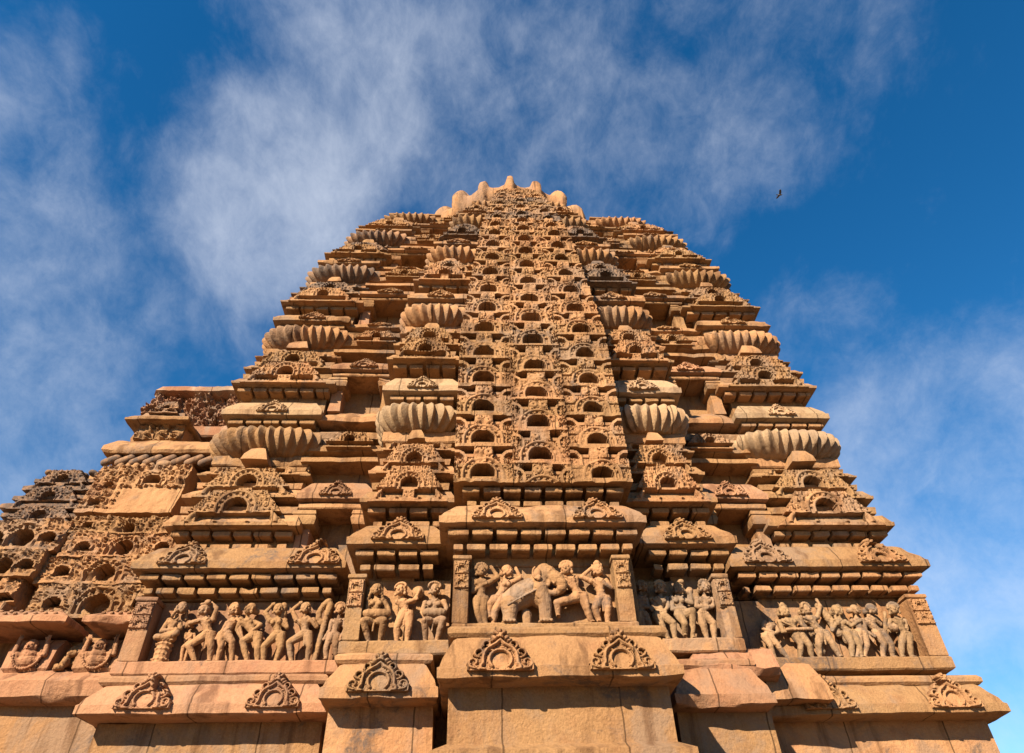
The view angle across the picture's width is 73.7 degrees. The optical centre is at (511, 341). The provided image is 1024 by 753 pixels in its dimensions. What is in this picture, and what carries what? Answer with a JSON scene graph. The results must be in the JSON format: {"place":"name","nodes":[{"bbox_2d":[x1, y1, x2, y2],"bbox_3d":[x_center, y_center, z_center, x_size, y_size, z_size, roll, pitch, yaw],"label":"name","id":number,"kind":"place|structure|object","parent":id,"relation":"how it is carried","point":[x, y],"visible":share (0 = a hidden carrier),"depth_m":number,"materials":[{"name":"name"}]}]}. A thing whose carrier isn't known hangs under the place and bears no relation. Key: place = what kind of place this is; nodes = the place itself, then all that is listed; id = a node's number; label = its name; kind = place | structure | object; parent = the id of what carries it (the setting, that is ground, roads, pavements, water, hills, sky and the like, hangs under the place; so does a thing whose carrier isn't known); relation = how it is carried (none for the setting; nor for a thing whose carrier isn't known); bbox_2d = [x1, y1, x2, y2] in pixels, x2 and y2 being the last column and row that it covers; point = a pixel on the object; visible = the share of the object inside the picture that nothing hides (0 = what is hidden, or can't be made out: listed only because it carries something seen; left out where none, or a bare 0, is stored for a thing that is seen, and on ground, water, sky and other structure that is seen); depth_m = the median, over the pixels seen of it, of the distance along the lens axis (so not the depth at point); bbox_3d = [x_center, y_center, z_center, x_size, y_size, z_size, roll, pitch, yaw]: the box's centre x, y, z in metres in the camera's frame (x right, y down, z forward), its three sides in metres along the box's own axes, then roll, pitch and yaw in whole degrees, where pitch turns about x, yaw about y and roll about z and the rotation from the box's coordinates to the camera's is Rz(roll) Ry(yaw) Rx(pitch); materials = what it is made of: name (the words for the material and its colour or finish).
{"place":"outdoors","nodes":[
{"label":"outdoors","id":0,"kind":"place"},
{"bbox_2d":[0,386,238,752],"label":"porch roof","id":1,"kind":"structure","parent":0,"point":[74,543],"depth_m":6.65,"materials":[{"name":"stone"}]},
{"bbox_2d":[0,0,1023,752],"label":"sky","id":2,"kind":"structure","parent":0,"point":[172,172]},
{"bbox_2d":[72,176,1010,752],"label":"temple tower","id":3,"kind":"structure","parent":0,"point":[510,372],"depth_m":6.26,"materials":[{"name":"stone"}]},
{"bbox_2d":[109,597,345,676],"bbox_3d":[-2.269,2.504,5.729,1.831,0.647,0.351,1,-42,-2],"label":"relief panel","id":4,"kind":"object","parent":3,"relation":"attached to","point":[208,637],"visible":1,"depth_m":5.66,"materials":[{"name":"brown stone"}]},
{"bbox_2d":[338,574,450,666],"bbox_3d":[-0.903,2.220,5.452,0.845,0.644,0.352,1,-42,-2],"label":"relief panel","id":5,"kind":"object","parent":3,"relation":"attached to","point":[400,617],"visible":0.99,"depth_m":5.37,"materials":[{"name":"stone"}]},
{"bbox_2d":[451,554,638,626],"bbox_3d":[0.232,1.995,5.238,1.384,0.645,0.357,1,-42,-2],"label":"relief panel","id":6,"kind":"object","parent":3,"relation":"on","point":[567,593],"visible":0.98,"depth_m":5.17,"materials":[{"name":"stone"}]},
{"bbox_2d":[635,573,745,658],"bbox_3d":[1.369,2.246,5.549,0.866,0.641,0.347,1,-42,-2],"label":"relief panel","id":7,"kind":"object","parent":3,"relation":"on","point":[698,616],"visible":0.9,"depth_m":5.48,"materials":[{"name":"stone"}]},
{"bbox_2d":[734,594,955,675],"bbox_3d":[2.814,2.568,5.941,1.723,0.652,0.351,1,-42,-2],"label":"relief panel","id":8,"kind":"object","parent":3,"relation":"attached to","point":[901,635],"visible":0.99,"depth_m":5.88,"materials":[{"name":"stone"}]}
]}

